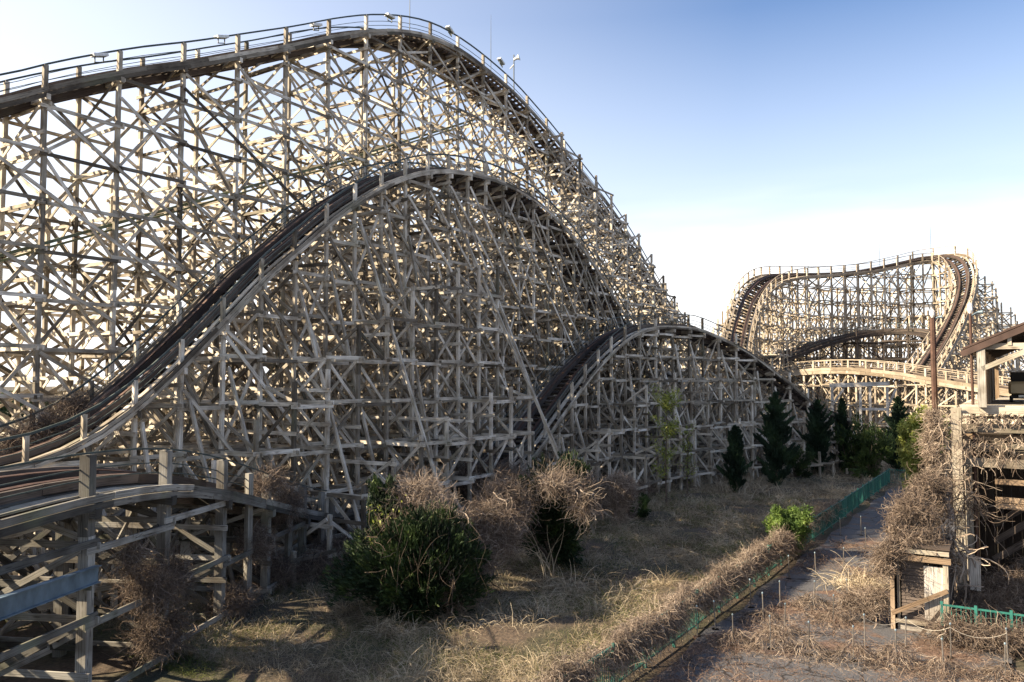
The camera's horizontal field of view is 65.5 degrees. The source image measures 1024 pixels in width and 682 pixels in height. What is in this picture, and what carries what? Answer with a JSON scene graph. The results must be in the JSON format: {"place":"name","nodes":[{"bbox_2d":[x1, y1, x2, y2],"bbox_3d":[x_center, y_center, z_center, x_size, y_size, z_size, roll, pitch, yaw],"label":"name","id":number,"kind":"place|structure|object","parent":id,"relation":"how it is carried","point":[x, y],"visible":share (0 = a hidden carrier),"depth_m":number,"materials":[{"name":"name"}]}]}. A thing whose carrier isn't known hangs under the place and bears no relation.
{"place":"outdoors","nodes":[
{"label":"outdoors","id":0,"kind":"place"},
{"bbox_2d":[0,386,1023,681],"bbox_3d":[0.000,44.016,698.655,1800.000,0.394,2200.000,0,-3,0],"label":"ground","id":1,"kind":"structure","parent":0,"point":[106,668],"depth_m":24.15,"materials":[{"name":"brown plant"}]},
{"bbox_2d":[0,448,370,681],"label":"wooden track section","id":2,"kind":"object","parent":1,"relation":"on","point":[63,506],"visible":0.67,"depth_m":21.52,"materials":[{"name":"wood"}]},
{"bbox_2d":[0,565,101,620],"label":"steel beam","id":3,"kind":"structure","parent":2,"relation":"attached to","point":[15,602],"depth_m":15.33,"materials":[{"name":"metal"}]},
{"bbox_2d":[100,517,215,672],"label":"dead vines","id":4,"kind":"object","parent":2,"relation":"hanging from","point":[149,579],"visible":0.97,"depth_m":20.74,"materials":[{"name":"brown plant"}]},
{"bbox_2d":[187,457,338,629],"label":"dead vines","id":5,"kind":"object","parent":2,"relation":"on","point":[234,597],"visible":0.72,"depth_m":27.37,"materials":[{"name":"brown plant"}]},
{"bbox_2d":[1,472,617,634],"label":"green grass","id":6,"kind":"structure","parent":1,"relation":"on","point":[119,593],"depth_m":25.09,"materials":[{"name":"green plant"}]},
{"bbox_2d":[0,153,687,625],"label":"wooden coaster hill","id":7,"kind":"structure","parent":1,"relation":"on","point":[440,439],"depth_m":38.68,"materials":[{"name":"wood"}]},
{"bbox_2d":[0,380,107,461],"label":"dead vines","id":8,"kind":"object","parent":7,"relation":"on","point":[71,408],"visible":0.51,"depth_m":28.08,"materials":[{"name":"brown plant"}]},
{"bbox_2d":[0,14,744,539],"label":"wooden coaster hill","id":9,"kind":"structure","parent":1,"relation":"on","point":[594,218],"depth_m":42.11,"materials":[{"name":"wood"}]},
{"bbox_2d":[90,53,108,62],"bbox_3d":[-17.975,-12.332,34.669,0.340,0.581,0.686,-2,-4,33],"label":"floodlight","id":10,"kind":"object","parent":9,"relation":"attached to","point":[99,55],"visible":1,"depth_m":34.58,"materials":[{"name":"white metal"}]},
{"bbox_2d":[214,35,228,43],"bbox_3d":[-14.615,-15.179,40.048,0.340,0.581,0.686,-2,-4,33],"label":"floodlight","id":11,"kind":"object","parent":9,"relation":"attached to","point":[224,37],"visible":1,"depth_m":39.95,"materials":[{"name":"white metal"}]},
{"bbox_2d":[310,23,322,30],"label":"floodlight","id":12,"kind":"object","parent":9,"relation":"attached to","point":[313,25],"visible":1,"depth_m":45.38,"materials":[{"name":"white metal"}]},
{"bbox_2d":[384,13,394,22],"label":"floodlight","id":13,"kind":"object","parent":9,"relation":"attached to","point":[391,17],"visible":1,"depth_m":50.81,"materials":[{"name":"white metal"}]},
{"bbox_2d":[445,25,454,36],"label":"floodlight","id":14,"kind":"object","parent":9,"relation":"attached to","point":[448,27],"visible":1,"depth_m":56.19,"materials":[{"name":"white metal"}]},
{"bbox_2d":[497,57,504,67],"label":"floodlight","id":15,"kind":"object","parent":9,"relation":"attached to","point":[501,61],"visible":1,"depth_m":61.71,"materials":[{"name":"white metal"}]},
{"bbox_2d":[510,54,519,95],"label":"floodlight","id":16,"kind":"object","parent":9,"relation":"on","point":[516,58],"visible":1,"depth_m":63.31,"materials":[{"name":"paint"}]},
{"bbox_2d":[352,472,411,600],"bbox_3d":[-4.172,6.722,26.975,2.355,4.528,2.635,0,-3,0],"label":"shrub","id":17,"kind":"object","parent":1,"relation":"on","point":[378,492],"visible":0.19,"depth_m":26.79,"materials":[{"name":"green plant"}]},
{"bbox_2d":[358,494,405,546],"bbox_3d":[-4.013,7.071,25.936,1.612,3.991,1.523,-1,-3,25],"label":"sapling","id":18,"kind":"object","parent":1,"relation":"on","point":[380,521],"visible":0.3,"depth_m":26.00,"materials":[{"name":"green plant"}]},
{"bbox_2d":[317,500,496,626],"bbox_3d":[-3.353,6.993,25.929,5.772,3.871,4.169,0,-3,0],"label":"shrub","id":19,"kind":"object","parent":1,"relation":"on","point":[411,595],"visible":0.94,"depth_m":24.87,"materials":[{"name":"green plant"}]},
{"bbox_2d":[368,457,474,541],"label":"dead vines","id":20,"kind":"object","parent":19,"relation":"on","point":[418,489],"visible":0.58,"depth_m":26.90,"materials":[{"name":"brown plant"}]},
{"bbox_2d":[336,483,522,611],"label":"dead vines","id":21,"kind":"object","parent":19,"relation":"hanging from","point":[422,542],"visible":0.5,"depth_m":24.77,"materials":[{"name":"plant"}]},
{"bbox_2d":[227,478,659,585],"bbox_3d":[0.455,8.618,40.301,5.982,2.015,32.358,-2,-4,39],"label":"dead brush","id":22,"kind":"object","parent":1,"relation":"on","point":[322,561],"visible":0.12,"depth_m":30.49,"materials":[{"name":"brown plant"}]},
{"bbox_2d":[340,286,571,476],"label":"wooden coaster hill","id":23,"kind":"structure","parent":1,"relation":"on","point":[555,331],"depth_m":76.69,"materials":[{"name":"wood"}]},
{"bbox_2d":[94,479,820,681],"bbox_3d":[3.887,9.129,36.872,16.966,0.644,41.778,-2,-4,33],"label":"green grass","id":24,"kind":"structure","parent":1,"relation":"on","point":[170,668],"depth_m":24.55,"materials":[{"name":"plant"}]},
{"bbox_2d":[341,445,609,510],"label":"dead vines","id":25,"kind":"object","parent":1,"relation":"on","point":[464,472],"visible":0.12,"depth_m":40.50,"materials":[{"name":"brown plant"}]},
{"bbox_2d":[0,390,963,418],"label":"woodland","id":26,"kind":"object","parent":1,"relation":"on","point":[3,409],"depth_m":166.85,"materials":[{"name":"green plant"}]},
{"bbox_2d":[419,465,551,624],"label":"dead vines","id":27,"kind":"object","parent":1,"relation":"on","point":[503,506],"visible":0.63,"depth_m":28.45,"materials":[{"name":"brown plant"}]},
{"bbox_2d":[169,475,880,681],"bbox_3d":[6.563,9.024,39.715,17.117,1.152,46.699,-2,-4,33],"label":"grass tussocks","id":28,"kind":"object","parent":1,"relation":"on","point":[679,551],"depth_m":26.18,"materials":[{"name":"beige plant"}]},
{"bbox_2d":[519,525,567,579],"bbox_3d":[1.121,7.976,30.577,2.175,2.276,4.071,0,-3,0],"label":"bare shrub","id":29,"kind":"object","parent":1,"relation":"on","point":[546,562],"visible":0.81,"depth_m":30.47,"materials":[{"name":"brown plant"}]},
{"bbox_2d":[513,448,596,568],"bbox_3d":[1.530,6.823,32.872,4.036,4.964,2.923,0,-3,0],"label":"shrub","id":30,"kind":"object","parent":1,"relation":"on","point":[569,548],"visible":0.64,"depth_m":32.20,"materials":[{"name":"green plant"}]},
{"bbox_2d":[523,452,615,535],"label":"dead vines","id":31,"kind":"object","parent":30,"relation":"on","point":[549,482],"visible":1,"depth_m":30.78,"materials":[{"name":"brown plant"}]},
{"bbox_2d":[521,563,650,601],"bbox_3d":[2.582,8.372,28.718,4.372,1.302,3.805,-1,-3,26],"label":"grass clump","id":32,"kind":"object","parent":1,"relation":"on","point":[584,585],"visible":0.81,"depth_m":28.64,"materials":[{"name":"brown plant"}]},
{"bbox_2d":[596,466,643,529],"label":"dead vines","id":33,"kind":"object","parent":1,"relation":"on","point":[622,490],"visible":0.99,"depth_m":39.30,"materials":[{"name":"brown plant"}]},
{"bbox_2d":[626,491,651,517],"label":"shrub","id":34,"kind":"object","parent":1,"relation":"on","point":[644,511],"visible":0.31,"depth_m":43.64,"materials":[{"name":"green plant"}]},
{"bbox_2d":[449,313,854,509],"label":"wooden coaster hill","id":35,"kind":"structure","parent":1,"relation":"on","point":[581,366],"depth_m":58.30,"materials":[{"name":"wood"}]},
{"bbox_2d":[645,383,686,502],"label":"sapling","id":36,"kind":"object","parent":1,"relation":"on","point":[666,407],"visible":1,"depth_m":48.97,"materials":[{"name":"green plant"}]},
{"bbox_2d":[516,496,850,681],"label":"dead vines","id":37,"kind":"object","parent":1,"relation":"on","point":[658,630],"visible":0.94,"depth_m":22.59,"materials":[{"name":"brown plant"}]},
{"bbox_2d":[674,417,701,493],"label":"sapling","id":38,"kind":"object","parent":1,"relation":"on","point":[687,461],"visible":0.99,"depth_m":52.98,"materials":[{"name":"green plant"}]},
{"bbox_2d":[716,425,753,492],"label":"conifer","id":39,"kind":"object","parent":1,"relation":"on","point":[734,460],"visible":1,"depth_m":53.63,"materials":[{"name":"green plant"}]},
{"bbox_2d":[686,470,810,498],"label":"grass clump","id":40,"kind":"object","parent":1,"relation":"on","point":[748,489],"visible":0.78,"depth_m":53.95,"materials":[{"name":"brown plant"}]},
{"bbox_2d":[557,468,946,681],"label":"metal fence","id":41,"kind":"object","parent":1,"relation":"on","point":[852,501],"visible":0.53,"depth_m":41.17,"materials":[{"name":"green paint"}]},
{"bbox_2d":[753,391,800,487],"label":"conifer","id":42,"kind":"object","parent":1,"relation":"on","point":[777,429],"visible":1,"depth_m":57.10,"materials":[{"name":"green plant"}]},
{"bbox_2d":[761,503,815,556],"bbox_3d":[11.968,8.173,34.594,2.440,2.383,2.353,0,-3,0],"label":"leafy bush","id":43,"kind":"object","parent":1,"relation":"on","point":[796,520],"visible":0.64,"depth_m":34.18,"materials":[{"name":"green plant"}]},
{"bbox_2d":[786,446,815,477],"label":"leafy bush","id":44,"kind":"object","parent":1,"relation":"on","point":[800,467],"visible":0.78,"depth_m":62.22,"materials":[{"name":"green plant"}]},
{"bbox_2d":[670,444,951,494],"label":"dry grass","id":45,"kind":"structure","parent":1,"relation":"on","point":[829,476],"depth_m":61.17,"materials":[{"name":"brown plant"}]},
{"bbox_2d":[793,399,834,472],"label":"conifer","id":46,"kind":"object","parent":1,"relation":"on","point":[817,438],"visible":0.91,"depth_m":64.96,"materials":[{"name":"green plant"}]},
{"bbox_2d":[829,398,852,471],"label":"conifer","id":47,"kind":"object","parent":1,"relation":"on","point":[840,417],"visible":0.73,"depth_m":66.91,"materials":[{"name":"green plant"}]},
{"bbox_2d":[681,246,1023,449],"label":"wooden coaster turnaround","id":48,"kind":"structure","parent":1,"relation":"on","point":[752,313],"depth_m":109.47,"materials":[{"name":"wood"}]},
{"bbox_2d":[831,411,873,473],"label":"leafy bush","id":49,"kind":"object","parent":1,"relation":"on","point":[856,442],"visible":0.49,"depth_m":64.81,"materials":[{"name":"green plant"}]},
{"bbox_2d":[744,323,962,433],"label":"wooden track section","id":50,"kind":"object","parent":1,"relation":"on","point":[806,349],"visible":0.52,"depth_m":104.98,"materials":[{"name":"wood"}]},
{"bbox_2d":[829,381,896,451],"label":"timber frame","id":51,"kind":"object","parent":1,"relation":"on","point":[860,385],"visible":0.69,"depth_m":76.72,"materials":[{"name":"beige wood"}]},
{"bbox_2d":[822,454,905,473],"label":"grass clump","id":52,"kind":"object","parent":1,"relation":"on","point":[883,463],"visible":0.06,"depth_m":67.21,"materials":[{"name":"brown plant"}]},
{"bbox_2d":[848,420,895,478],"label":"leafy bush","id":53,"kind":"object","parent":1,"relation":"on","point":[872,458],"visible":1,"depth_m":62.09,"materials":[{"name":"green plant"}]},
{"bbox_2d":[742,359,1023,454],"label":"wooden track section","id":54,"kind":"object","parent":1,"relation":"on","point":[917,378],"visible":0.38,"depth_m":86.81,"materials":[{"name":"wood"}]},
{"bbox_2d":[882,396,909,474],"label":"conifer","id":55,"kind":"object","parent":1,"relation":"on","point":[897,413],"visible":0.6,"depth_m":65.15,"materials":[{"name":"green plant"}]},
{"bbox_2d":[895,404,950,490],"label":"leafy bush","id":56,"kind":"object","parent":1,"relation":"on","point":[905,449],"visible":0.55,"depth_m":49.43,"materials":[{"name":"green plant"}]},
{"bbox_2d":[890,528,956,635],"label":"shed","id":57,"kind":"structure","parent":1,"relation":"on","point":[926,590],"depth_m":23.96,"materials":[{"name":"beige wood"}]},
{"bbox_2d":[823,539,900,627],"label":"dead vines","id":58,"kind":"object","parent":57,"relation":"hanging from","point":[871,602],"visible":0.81,"depth_m":24.83,"materials":[{"name":"beige plant"}]},
{"bbox_2d":[861,459,962,590],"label":"dead vines","id":59,"kind":"object","parent":57,"relation":"on","point":[914,508],"visible":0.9,"depth_m":24.59,"materials":[{"name":"brown plant"}]},
{"bbox_2d":[949,322,1023,593],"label":"station building","id":60,"kind":"structure","parent":1,"relation":"on","point":[986,351],"depth_m":28.25,"materials":[{"name":"beige wood"}]},
{"bbox_2d":[903,398,956,529],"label":"dead vines","id":61,"kind":"object","parent":60,"relation":"attached to","point":[930,415],"visible":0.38,"depth_m":27.02,"materials":[{"name":"brown plant"}]},
{"bbox_2d":[923,409,1023,612],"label":"dead vines","id":62,"kind":"object","parent":60,"relation":"attached to","point":[960,559],"visible":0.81,"depth_m":25.39,"materials":[{"name":"brown plant"}]},
{"bbox_2d":[1008,372,1023,401],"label":"coaster car","id":63,"kind":"object","parent":60,"relation":"on","point":[1016,386],"visible":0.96,"depth_m":30.58,"materials":[{"name":"black metal"}]},
{"bbox_2d":[0,0,1023,386],"label":"sky","id":64,"kind":"structure","parent":0,"point":[788,132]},
{"bbox_2d":[646,486,1013,681],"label":"path","id":65,"kind":"structure","parent":0,"point":[853,530],"depth_m":23.46,"materials":[{"name":"grey asphalt"}]},
{"bbox_2d":[693,605,700,638],"bbox_3d":[5.472,8.285,23.527,0.259,0.969,0.259,1,-3,-22],"label":"barrier post","id":66,"kind":"object","parent":65,"relation":"on","point":[697,635],"visible":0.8,"depth_m":23.50,"materials":[{"name":"grey metal"}]},
{"bbox_2d":[713,600,717,628],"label":"barrier post","id":67,"kind":"object","parent":65,"relation":"on","point":[714,615],"visible":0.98,"depth_m":24.18,"materials":[{"name":"grey metal"}]},
{"bbox_2d":[730,613,734,645],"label":"barrier post","id":68,"kind":"object","parent":65,"relation":"on","point":[732,614],"visible":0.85,"depth_m":22.75,"materials":[{"name":"grey metal"}]},
{"bbox_2d":[748,578,753,607],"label":"barrier post","id":69,"kind":"object","parent":65,"relation":"on","point":[750,606],"visible":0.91,"depth_m":26.52,"materials":[{"name":"grey metal"}]},
{"bbox_2d":[762,592,763,619],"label":"barrier post","id":70,"kind":"object","parent":65,"relation":"on","point":[762,605],"visible":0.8,"depth_m":25.15,"materials":[{"name":"grey metal"}]},
{"bbox_2d":[767,615,772,649],"bbox_3d":[7.276,8.212,22.402,0.259,0.997,0.259,-1,-3,22],"label":"barrier post","id":71,"kind":"object","parent":65,"relation":"on","point":[770,632],"visible":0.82,"depth_m":22.40,"materials":[{"name":"grey metal"}]},
{"bbox_2d":[778,580,781,607],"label":"barrier post","id":72,"kind":"object","parent":65,"relation":"on","point":[779,595],"visible":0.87,"depth_m":26.52,"materials":[{"name":"grey metal"}]},
{"bbox_2d":[784,603,785,634],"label":"barrier post","id":73,"kind":"object","parent":65,"relation":"on","point":[785,617],"visible":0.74,"depth_m":23.59,"materials":[{"name":"grey metal"}]},
{"bbox_2d":[805,621,811,655],"bbox_3d":[8.188,8.201,21.929,0.259,0.968,0.259,1,-3,-22],"label":"barrier post","id":74,"kind":"object","parent":65,"relation":"on","point":[808,637],"visible":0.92,"depth_m":21.94,"materials":[{"name":"grey metal"}]},
{"bbox_2d":[648,538,1023,681],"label":"vine litter","id":75,"kind":"object","parent":65,"relation":"on","point":[815,630],"visible":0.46,"depth_m":21.89,"materials":[{"name":"brown plant"}]},
{"bbox_2d":[809,550,889,594],"bbox_3d":[12.852,8.346,28.874,4.067,1.368,4.148,0,-3,9],"label":"grass clump","id":76,"kind":"object","parent":65,"relation":"on","point":[854,580],"visible":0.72,"depth_m":29.13,"materials":[{"name":"beige plant"}]},
{"bbox_2d":[851,625,857,661],"bbox_3d":[9.179,8.158,21.428,0.259,1.002,0.259,1,-3,-22],"label":"barrier post","id":77,"kind":"object","parent":65,"relation":"on","point":[853,644],"visible":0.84,"depth_m":21.43,"materials":[{"name":"grey metal"}]},
{"bbox_2d":[687,590,1023,681],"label":"vine mounds","id":78,"kind":"object","parent":65,"relation":"on","point":[837,648],"visible":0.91,"depth_m":21.84,"materials":[{"name":"brown plant"}]},
{"bbox_2d":[863,614,865,645],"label":"barrier post","id":79,"kind":"object","parent":65,"relation":"on","point":[864,630],"visible":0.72,"depth_m":22.56,"materials":[{"name":"grey metal"}]},
{"bbox_2d":[894,629,898,665],"bbox_3d":[10.194,8.150,21.138,0.259,0.988,0.259,-1,-3,22],"label":"barrier post","id":80,"kind":"object","parent":65,"relation":"on","point":[895,645],"visible":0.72,"depth_m":21.15,"materials":[{"name":"grey metal"}]},
{"bbox_2d":[905,616,908,647],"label":"barrier post","id":81,"kind":"object","parent":65,"relation":"on","point":[905,629],"visible":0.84,"depth_m":22.52,"materials":[{"name":"grey metal"}]},
{"bbox_2d":[930,309,942,525],"bbox_3d":[18.132,3.949,33.783,0.519,10.638,0.248,-1,-3,25],"label":"lamp pole","id":82,"kind":"object","parent":65,"relation":"on","point":[934,390],"visible":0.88,"depth_m":33.92,"materials":[{"name":"metal"}]},
{"bbox_2d":[941,638,947,674],"bbox_3d":[11.105,8.124,20.490,0.259,0.972,0.259,1,-3,-22],"label":"barrier post","id":83,"kind":"object","parent":65,"relation":"on","point":[942,651],"visible":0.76,"depth_m":20.47,"materials":[{"name":"grey metal"}]},
{"bbox_2d":[947,622,954,657],"bbox_3d":[11.940,8.175,21.676,0.259,0.994,0.259,-1,-3,22],"label":"barrier post","id":84,"kind":"object","parent":65,"relation":"on","point":[950,643],"visible":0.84,"depth_m":21.66,"materials":[{"name":"grey metal"}]},
{"bbox_2d":[914,550,1023,661],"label":"dead vines","id":85,"kind":"object","parent":65,"relation":"on","point":[998,593],"visible":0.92,"depth_m":22.83,"materials":[{"name":"brown plant"}]},
{"bbox_2d":[967,303,982,559],"bbox_3d":[16.003,3.796,27.256,0.473,10.263,0.180,-2,-4,34],"label":"lamp pole","id":86,"kind":"object","parent":65,"relation":"on","point":[970,308],"visible":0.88,"depth_m":27.40,"materials":[{"name":"metal"}]},
{"bbox_2d":[940,601,1023,653],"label":"metal fence","id":87,"kind":"object","parent":65,"relation":"on","point":[1011,613],"visible":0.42,"depth_m":22.56,"materials":[{"name":"green paint"}]},
{"bbox_2d":[1002,642,1008,681],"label":"barrier post","id":88,"kind":"object","parent":65,"relation":"on","point":[1005,659],"visible":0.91,"depth_m":19.97,"materials":[{"name":"grey metal"}]},
{"bbox_2d":[1003,627,1013,667],"bbox_3d":[13.183,8.143,21.186,0.259,1.007,0.259,-1,-3,22],"label":"barrier post","id":89,"kind":"object","parent":65,"relation":"on","point":[1007,648],"visible":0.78,"depth_m":21.19,"materials":[{"name":"grey metal"}]},
{"bbox_2d":[865,618,1005,637],"bbox_3d":[11.676,7.924,22.072,3.474,0.214,0.486,-1,-3,25],"label":"rope","id":90,"kind":"object","parent":89,"relation":"attached to","point":[937,630],"visible":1,"depth_m":21.93,"materials":[{"name":"beige fabric"}]},
{"bbox_2d":[969,559,980,590],"bbox_3d":[14.692,7.413,25.248,0.300,0.970,0.040,-2,-4,33],"label":"loose plank","id":91,"kind":"object","parent":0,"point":[975,576],"visible":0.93,"depth_m":25.23,"materials":[{"name":"grey wood"}]}
]}

